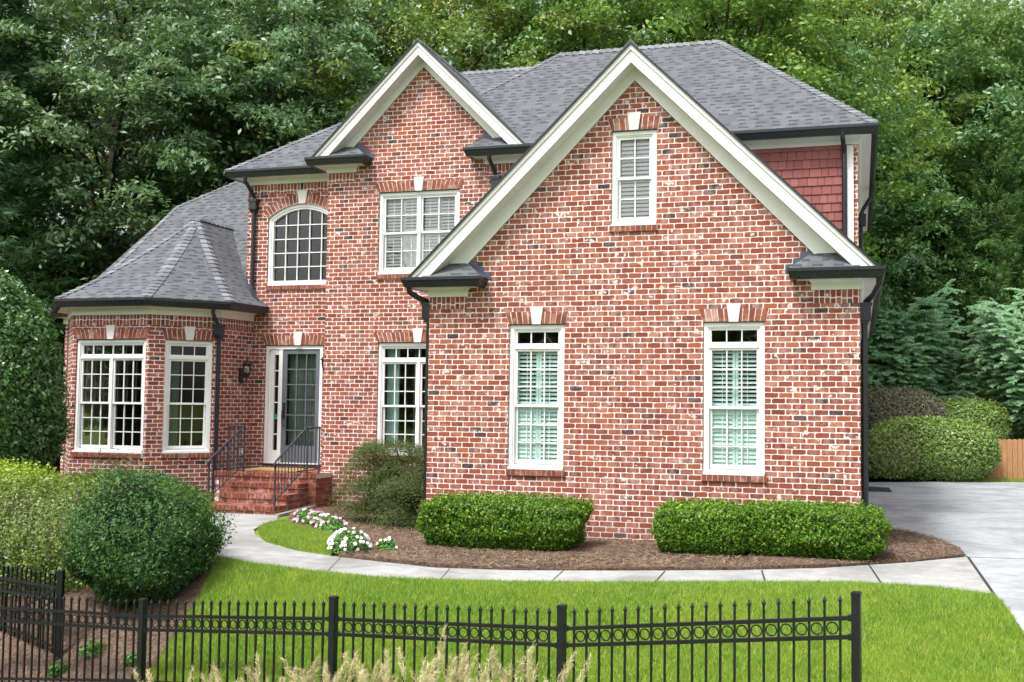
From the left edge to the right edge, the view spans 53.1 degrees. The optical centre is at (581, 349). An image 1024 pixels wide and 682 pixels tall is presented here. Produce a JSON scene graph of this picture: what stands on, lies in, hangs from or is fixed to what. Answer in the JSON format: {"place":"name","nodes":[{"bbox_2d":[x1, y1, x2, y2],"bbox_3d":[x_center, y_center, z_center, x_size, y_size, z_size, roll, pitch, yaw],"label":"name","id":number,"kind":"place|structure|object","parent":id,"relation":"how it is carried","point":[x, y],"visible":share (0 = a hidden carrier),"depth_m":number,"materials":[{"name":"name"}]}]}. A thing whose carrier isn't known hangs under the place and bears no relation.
{"place":"outdoors","nodes":[
{"label":"outdoors","id":0,"kind":"place"},
{"bbox_2d":[133,666,236,681],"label":"ornamental grass","id":1,"kind":"object","parent":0,"point":[150,677],"depth_m":6.36,"materials":[{"name":"plant"}]},
{"bbox_2d":[199,652,342,681],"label":"ornamental grass","id":2,"kind":"object","parent":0,"point":[257,672],"depth_m":6.37,"materials":[{"name":"plant"}]},
{"bbox_2d":[257,517,342,553],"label":"grass","id":3,"kind":"structure","parent":0,"point":[287,532],"depth_m":15.20,"materials":[{"name":"green plant"}]},
{"bbox_2d":[341,624,478,681],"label":"ornamental grass","id":4,"kind":"object","parent":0,"point":[436,672],"depth_m":6.32,"materials":[{"name":"plant"}]},
{"bbox_2d":[410,643,538,681],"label":"ornamental grass","id":5,"kind":"object","parent":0,"point":[486,668],"depth_m":6.32,"materials":[{"name":"plant"}]},
{"bbox_2d":[5,0,1023,340],"label":"sky","id":6,"kind":"structure","parent":0,"point":[419,6],"materials":[{"name":"white"}]},
{"bbox_2d":[48,433,1023,681],"bbox_3d":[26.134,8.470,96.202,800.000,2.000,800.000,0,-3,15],"label":"lawn ground","id":7,"kind":"structure","parent":0,"point":[57,464],"depth_m":10.37,"materials":[{"name":"green plant"}]},
{"bbox_2d":[0,182,64,363],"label":"young tree","id":8,"kind":"object","parent":7,"relation":"on","point":[16,234],"visible":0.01,"depth_m":31.50,"materials":[{"name":"green plant"}]},
{"bbox_2d":[0,219,121,462],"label":"young tree","id":9,"kind":"object","parent":7,"relation":"on","point":[26,228],"visible":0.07,"depth_m":28.22,"materials":[{"name":"green plant"}]},
{"bbox_2d":[0,0,122,459],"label":"evergreen tree","id":10,"kind":"object","parent":7,"relation":"on","point":[32,164],"visible":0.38,"depth_m":27.57,"materials":[{"name":"green plant"}]},
{"bbox_2d":[10,134,121,238],"bbox_3d":[-23.221,-2.490,37.617,13.500,14.318,12.075,-2,-4,42],"label":"broadleaf tree","id":11,"kind":"object","parent":7,"relation":"on","point":[76,196],"depth_m":37.28,"materials":[{"name":"green plant"}]},
{"bbox_2d":[0,557,218,681],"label":"bark bed","id":12,"kind":"object","parent":7,"relation":"on","point":[196,586],"visible":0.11,"depth_m":11.94,"materials":[{"name":"brown wood"}]},
{"bbox_2d":[0,564,65,660],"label":"iron fence","id":13,"kind":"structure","parent":12,"relation":"on","point":[58,587],"depth_m":12.04,"materials":[{"name":"black metal"}]},
{"bbox_2d":[0,267,74,473],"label":"holly tree","id":14,"kind":"object","parent":12,"relation":"on","point":[33,419],"visible":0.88,"depth_m":17.31,"materials":[{"name":"green plant"}]},
{"bbox_2d":[0,456,78,498],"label":"golden shrub","id":15,"kind":"object","parent":12,"relation":"on","point":[5,469],"visible":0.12,"depth_m":15.21,"materials":[{"name":"green plant"}]},
{"bbox_2d":[0,523,80,595],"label":"yew shrub","id":16,"kind":"object","parent":12,"relation":"on","point":[1,563],"visible":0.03,"depth_m":13.06,"materials":[{"name":"green plant"}]},
{"bbox_2d":[47,661,67,677],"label":"plant","id":17,"kind":"object","parent":12,"relation":"on","point":[57,669],"visible":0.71,"depth_m":11.48,"materials":[{"name":"green plant"}]},
{"bbox_2d":[78,639,105,658],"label":"plant","id":18,"kind":"object","parent":12,"relation":"on","point":[88,650],"visible":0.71,"depth_m":11.58,"materials":[{"name":"green plant"}]},
{"bbox_2d":[0,465,224,598],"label":"privet shrub","id":19,"kind":"object","parent":12,"relation":"on","point":[38,515],"visible":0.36,"depth_m":13.24,"materials":[{"name":"green plant"}]},
{"bbox_2d":[122,652,136,665],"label":"plant","id":20,"kind":"object","parent":12,"relation":"on","point":[129,659],"visible":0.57,"depth_m":11.22,"materials":[{"name":"green plant"}]},
{"bbox_2d":[53,466,211,514],"bbox_3d":[-7.066,2.445,15.559,2.988,1.394,1.641,0,-3,15],"label":"privet shrub","id":21,"kind":"object","parent":12,"relation":"on","point":[156,477],"visible":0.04,"depth_m":15.42,"materials":[{"name":"green plant"}]},
{"bbox_2d":[52,445,238,608],"bbox_3d":[-5.380,2.201,12.657,2.097,2.064,2.378,0,-3,15],"label":"yew shrub","id":22,"kind":"object","parent":12,"relation":"on","point":[130,539],"visible":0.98,"depth_m":12.04,"materials":[{"name":"green plant"}]},
{"bbox_2d":[0,0,324,374],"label":"oak tree","id":23,"kind":"object","parent":7,"relation":"on","point":[81,82],"visible":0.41,"depth_m":28.23,"materials":[{"name":"green plant"}]},
{"bbox_2d":[7,0,461,254],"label":"oak tree","id":24,"kind":"object","parent":7,"relation":"on","point":[196,88],"visible":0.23,"depth_m":28.76,"materials":[{"name":"green plant"}]},
{"bbox_2d":[211,467,331,514],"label":"brick steps","id":25,"kind":"structure","parent":7,"relation":"on","point":[240,491],"depth_m":19.37,"materials":[{"name":"red brick"}]},
{"bbox_2d":[207,425,245,496],"bbox_3d":[-6.905,2.233,19.397,0.382,1.581,1.190,0,-3,15],"label":"handrail","id":26,"kind":"object","parent":25,"relation":"on","point":[228,443],"visible":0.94,"depth_m":19.55,"materials":[{"name":"black metal"}]},
{"bbox_2d":[242,467,315,471],"bbox_3d":[-6.029,2.387,20.327,1.200,0.026,0.720,0,-3,15],"label":"doormat","id":27,"kind":"object","parent":25,"relation":"on","point":[264,469],"visible":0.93,"depth_m":20.14,"materials":[{"name":"beige"}]},
{"bbox_2d":[273,426,320,506],"bbox_3d":[-5.289,2.226,18.959,0.285,1.581,1.190,0,-3,15],"label":"handrail","id":28,"kind":"object","parent":25,"relation":"on","point":[290,445],"visible":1,"depth_m":19.20,"materials":[{"name":"black metal"}]},
{"bbox_2d":[124,0,459,196],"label":"broadleaf tree","id":29,"kind":"object","parent":7,"relation":"on","point":[325,47],"visible":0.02,"depth_m":35.48,"materials":[{"name":"green plant"}]},
{"bbox_2d":[275,506,315,516],"bbox_3d":[-5.287,3.006,18.831,0.170,0.150,1.150,0,-3,15],"label":"concrete edging","id":30,"kind":"object","parent":7,"relation":"on","point":[285,513],"visible":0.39,"depth_m":18.64,"materials":[{"name":"grey concrete"}]},
{"bbox_2d":[258,530,341,555],"bbox_3d":[-4.326,2.865,15.431,1.057,0.080,3.957,3,-4,-36],"label":"lawn tongue","id":31,"kind":"object","parent":7,"relation":"on","point":[322,553],"visible":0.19,"depth_m":14.11,"materials":[{"name":"green plant"}]},
{"bbox_2d":[280,648,399,681],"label":"ornamental grass","id":32,"kind":"object","parent":7,"relation":"on","point":[325,669],"depth_m":6.34,"materials":[{"name":"plant"}]},
{"bbox_2d":[150,0,564,191],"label":"broadleaf tree","id":33,"kind":"object","parent":7,"relation":"on","point":[467,27],"visible":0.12,"depth_m":31.02,"materials":[{"name":"green plant"}]},
{"bbox_2d":[0,591,861,681],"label":"iron fence","id":34,"kind":"object","parent":7,"relation":"on","point":[561,628],"visible":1,"depth_m":9.49,"materials":[{"name":"black metal"}]},
{"bbox_2d":[44,38,885,541],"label":"brick house","id":35,"kind":"structure","parent":7,"relation":"on","point":[628,286],"depth_m":16.12,"materials":[{"name":"red brick"}]},
{"bbox_2d":[70,339,145,458],"bbox_3d":[-9.231,0.951,19.988,1.651,2.304,0.165,0,-3,15],"label":"window","id":36,"kind":"structure","parent":35,"relation":"in","point":[80,448],"depth_m":20.02,"materials":[{"name":"white paint"}]},
{"bbox_2d":[161,340,212,457],"bbox_3d":[-7.835,0.978,20.227,0.936,2.304,0.389,2,-4,-30],"label":"window","id":37,"kind":"structure","parent":35,"relation":"in","point":[171,403],"depth_m":20.20,"materials":[{"name":"white paint"}]},
{"bbox_2d":[238,356,252,383],"bbox_3d":[-6.900,0.413,20.934,0.285,0.560,0.220,0,-3,15],"label":"wall lantern","id":38,"kind":"object","parent":35,"relation":"attached to","point":[247,362],"depth_m":20.93,"materials":[{"name":"brown metal"}]},
{"bbox_2d":[265,204,327,289],"bbox_3d":[-5.810,-2.146,21.252,1.634,1.787,0.157,0,-3,15],"label":"window","id":39,"kind":"structure","parent":35,"relation":"in","point":[271,284],"depth_m":21.32,"materials":[{"name":"white paint"}]},
{"bbox_2d":[280,349,319,462],"bbox_3d":[-5.796,1.166,21.118,0.865,2.353,0.307,0,-3,15],"label":"door","id":40,"kind":"structure","parent":35,"relation":"in","point":[304,377],"depth_m":21.19,"materials":[{"name":"grey glass"}]},
{"bbox_2d":[375,343,425,460],"bbox_3d":[-3.131,1.005,19.792,1.736,2.269,0.384,0,-3,15],"label":"window","id":41,"kind":"structure","parent":35,"relation":"in","point":[393,391],"depth_m":19.88,"materials":[{"name":"white paint"}]},
{"bbox_2d":[376,190,459,278],"bbox_3d":[-3.161,-2.233,19.885,1.736,1.704,0.200,0,-3,15],"label":"window","id":42,"kind":"structure","parent":35,"relation":"in","point":[413,242],"depth_m":19.98,"materials":[{"name":"white paint"}]},
{"bbox_2d":[506,325,564,476],"bbox_3d":[-0.685,0.777,15.777,0.941,2.320,0.203,0,-3,15],"label":"window","id":43,"kind":"structure","parent":35,"relation":"in","point":[525,423],"depth_m":15.82,"materials":[{"name":"white paint"}]},
{"bbox_2d":[610,130,657,231],"bbox_3d":[0.806,-2.561,15.556,0.737,1.548,0.197,0,-3,15],"label":"window","id":44,"kind":"structure","parent":35,"relation":"in","point":[639,223],"depth_m":15.60,"materials":[{"name":"white paint"}]},
{"bbox_2d":[701,322,766,482],"bbox_3d":[2.241,0.762,14.984,0.946,2.325,0.204,0,-3,15],"label":"window","id":45,"kind":"structure","parent":35,"relation":"in","point":[744,447],"depth_m":15.02,"materials":[{"name":"white paint"}]},
{"bbox_2d":[304,0,722,130],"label":"broadleaf tree","id":46,"kind":"object","parent":7,"relation":"on","point":[496,18],"visible":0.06,"depth_m":32.01,"materials":[{"name":"green plant"}]},
{"bbox_2d":[270,0,758,125],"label":"oak tree","id":47,"kind":"object","parent":7,"relation":"on","point":[649,33],"visible":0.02,"depth_m":33.46,"materials":[{"name":"green plant"}]},
{"bbox_2d":[7,0,1023,451],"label":"woodland","id":48,"kind":"object","parent":7,"relation":"on","point":[471,66],"visible":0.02,"depth_m":46.59,"materials":[{"name":"green plant"}]},
{"bbox_2d":[286,504,965,570],"bbox_3d":[-0.328,2.912,15.933,11.800,0.119,6.950,0,-3,15],"label":"mulch bed","id":49,"kind":"object","parent":7,"relation":"on","point":[433,562],"visible":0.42,"depth_m":13.47,"materials":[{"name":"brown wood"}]},
{"bbox_2d":[291,508,313,522],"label":"bedding plant","id":50,"kind":"object","parent":49,"relation":"on","point":[299,516],"visible":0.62,"depth_m":17.06,"materials":[{"name":"green plant"}]},
{"bbox_2d":[303,510,327,525],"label":"bedding plant","id":51,"kind":"object","parent":49,"relation":"on","point":[316,514],"visible":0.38,"depth_m":16.73,"materials":[{"name":"green plant"}]},
{"bbox_2d":[310,513,331,527],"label":"bedding plant","id":52,"kind":"object","parent":49,"relation":"on","point":[317,522],"visible":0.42,"depth_m":16.30,"materials":[{"name":"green plant"}]},
{"bbox_2d":[319,516,347,531],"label":"bedding plant","id":53,"kind":"object","parent":49,"relation":"on","point":[333,524],"visible":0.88,"depth_m":15.98,"materials":[{"name":"green plant"}]},
{"bbox_2d":[327,527,372,553],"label":"bedding plant","id":54,"kind":"object","parent":49,"relation":"on","point":[344,543],"visible":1,"depth_m":13.80,"materials":[{"name":"white plant"}]},
{"bbox_2d":[319,435,423,530],"bbox_3d":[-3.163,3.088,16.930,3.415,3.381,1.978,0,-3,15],"label":"shrub","id":55,"kind":"object","parent":49,"relation":"on","point":[400,484],"visible":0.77,"depth_m":16.88,"materials":[{"name":"green plant"}]},
{"bbox_2d":[376,536,397,550],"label":"bedding plant","id":56,"kind":"object","parent":49,"relation":"on","point":[388,543],"visible":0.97,"depth_m":13.99,"materials":[{"name":"green plant"}]},
{"bbox_2d":[415,488,594,550],"bbox_3d":[-1.133,2.422,14.575,2.604,0.831,1.284,0,-3,15],"label":"boxwood hedge","id":57,"kind":"object","parent":49,"relation":"on","point":[534,522],"visible":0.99,"depth_m":14.13,"materials":[{"name":"green plant"}]},
{"bbox_2d":[648,496,754,555],"bbox_3d":[1.732,2.455,14.217,1.561,0.804,1.158,0,-3,15],"label":"boxwood hedge","id":58,"kind":"object","parent":49,"relation":"on","point":[714,527],"visible":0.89,"depth_m":13.81,"materials":[{"name":"green plant"}]},
{"bbox_2d":[741,497,894,560],"bbox_3d":[3.162,2.442,13.980,2.150,0.813,1.298,0,-3,15],"label":"boxwood hedge","id":59,"kind":"object","parent":49,"relation":"on","point":[827,530],"visible":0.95,"depth_m":13.53,"materials":[{"name":"green plant"}]},
{"bbox_2d":[475,0,864,105],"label":"broadleaf tree","id":60,"kind":"object","parent":7,"relation":"on","point":[528,37],"visible":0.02,"depth_m":31.06,"materials":[{"name":"green plant"}]},
{"bbox_2d":[532,0,968,328],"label":"broadleaf tree","id":61,"kind":"object","parent":7,"relation":"on","point":[818,72],"visible":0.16,"depth_m":28.72,"materials":[{"name":"green plant"}]},
{"bbox_2d":[664,0,1023,384],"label":"oak tree","id":62,"kind":"object","parent":7,"relation":"on","point":[926,32],"visible":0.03,"depth_m":34.70,"materials":[{"name":"green plant"}]},
{"bbox_2d":[750,0,1021,285],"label":"broadleaf tree","id":63,"kind":"object","parent":7,"relation":"on","point":[958,99],"visible":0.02,"depth_m":38.47,"materials":[{"name":"green plant"}]},
{"bbox_2d":[861,425,922,479],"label":"azalea shrub","id":64,"kind":"object","parent":7,"relation":"on","point":[890,457],"visible":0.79,"depth_m":28.20,"materials":[{"name":"green plant"}]},
{"bbox_2d":[762,0,1023,308],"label":"broadleaf tree","id":65,"kind":"object","parent":7,"relation":"on","point":[981,70],"visible":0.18,"depth_m":37.00,"materials":[{"name":"green plant"}]},
{"bbox_2d":[860,384,949,437],"bbox_3d":[9.464,2.098,31.789,3.898,2.072,2.258,0,-3,15],"label":"loropetalum shrub","id":66,"kind":"object","parent":7,"relation":"on","point":[886,403],"visible":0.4,"depth_m":30.96,"materials":[{"name":"brown plant"}]},
{"bbox_2d":[860,279,989,401],"bbox_3d":[10.904,0.864,34.026,5.262,6.288,4.266,0,-3,15],"label":"conifer tree","id":67,"kind":"object","parent":7,"relation":"on","point":[902,363],"visible":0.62,"depth_m":33.03,"materials":[{"name":"green plant"}]},
{"bbox_2d":[868,414,1002,481],"bbox_3d":[10.092,2.811,29.461,3.832,1.946,2.851,0,-3,15],"label":"ligustrum shrub","id":68,"kind":"object","parent":7,"relation":"on","point":[960,449],"visible":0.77,"depth_m":28.37,"materials":[{"name":"green plant"}]},
{"bbox_2d":[849,0,1023,358],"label":"broadleaf tree","id":69,"kind":"object","parent":7,"relation":"on","point":[876,45],"depth_m":40.07,"materials":[{"name":"green plant"}]},
{"bbox_2d":[860,109,1023,351],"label":"young tree","id":70,"kind":"object","parent":7,"relation":"on","point":[927,278],"visible":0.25,"depth_m":35.46,"materials":[{"name":"green plant"}]},
{"bbox_2d":[914,82,1023,439],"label":"cedar tree","id":71,"kind":"object","parent":7,"relation":"on","point":[1012,201],"visible":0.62,"depth_m":35.36,"materials":[{"name":"green plant"}]},
{"bbox_2d":[933,396,1012,439],"bbox_3d":[11.788,2.411,31.544,2.885,1.971,2.072,0,-3,15],"label":"ligustrum shrub","id":72,"kind":"object","parent":7,"relation":"on","point":[993,415],"visible":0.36,"depth_m":30.82,"materials":[{"name":"green plant"}]},
{"bbox_2d":[939,3,1023,343],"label":"broadleaf tree","id":73,"kind":"object","parent":7,"relation":"on","point":[1008,34],"visible":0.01,"depth_m":40.05,"materials":[{"name":"green plant"}]},
{"bbox_2d":[945,439,1023,479],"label":"board fence","id":74,"kind":"object","parent":7,"relation":"on","point":[1008,464],"visible":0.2,"depth_m":29.32,"materials":[{"name":"brown wood"}]},
{"bbox_2d":[954,287,1023,430],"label":"conifer tree","id":75,"kind":"object","parent":7,"relation":"on","point":[1003,366],"visible":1,"depth_m":31.03,"materials":[{"name":"green plant"}]},
{"bbox_2d":[963,475,1023,481],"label":"grass","id":76,"kind":"structure","parent":7,"relation":"on","point":[995,479],"depth_m":28.72,"materials":[{"name":"green plant"}]},
{"bbox_2d":[491,648,591,681],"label":"ornamental grass","id":77,"kind":"object","parent":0,"point":[564,676],"depth_m":6.31,"materials":[{"name":"plant"}]},
{"bbox_2d":[210,512,989,593],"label":"walkway","id":78,"kind":"structure","parent":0,"point":[250,546],"depth_m":12.57,"materials":[{"name":"concrete"}]},
{"bbox_2d":[861,482,1023,630],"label":"driveway","id":79,"kind":"structure","parent":0,"point":[976,528],"depth_m":18.86,"materials":[{"name":"concrete"}]},
{"bbox_2d":[331,509,1022,592],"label":"walkway joint","id":80,"kind":"object","parent":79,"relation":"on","point":[981,576],"visible":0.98,"depth_m":12.49,"materials":[{"name":"grey concrete"}]},
{"bbox_2d":[868,486,891,491],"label":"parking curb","id":81,"kind":"structure","parent":79,"relation":"on","point":[877,489],"depth_m":24.84,"materials":[{"name":"grey concrete"}]}
]}

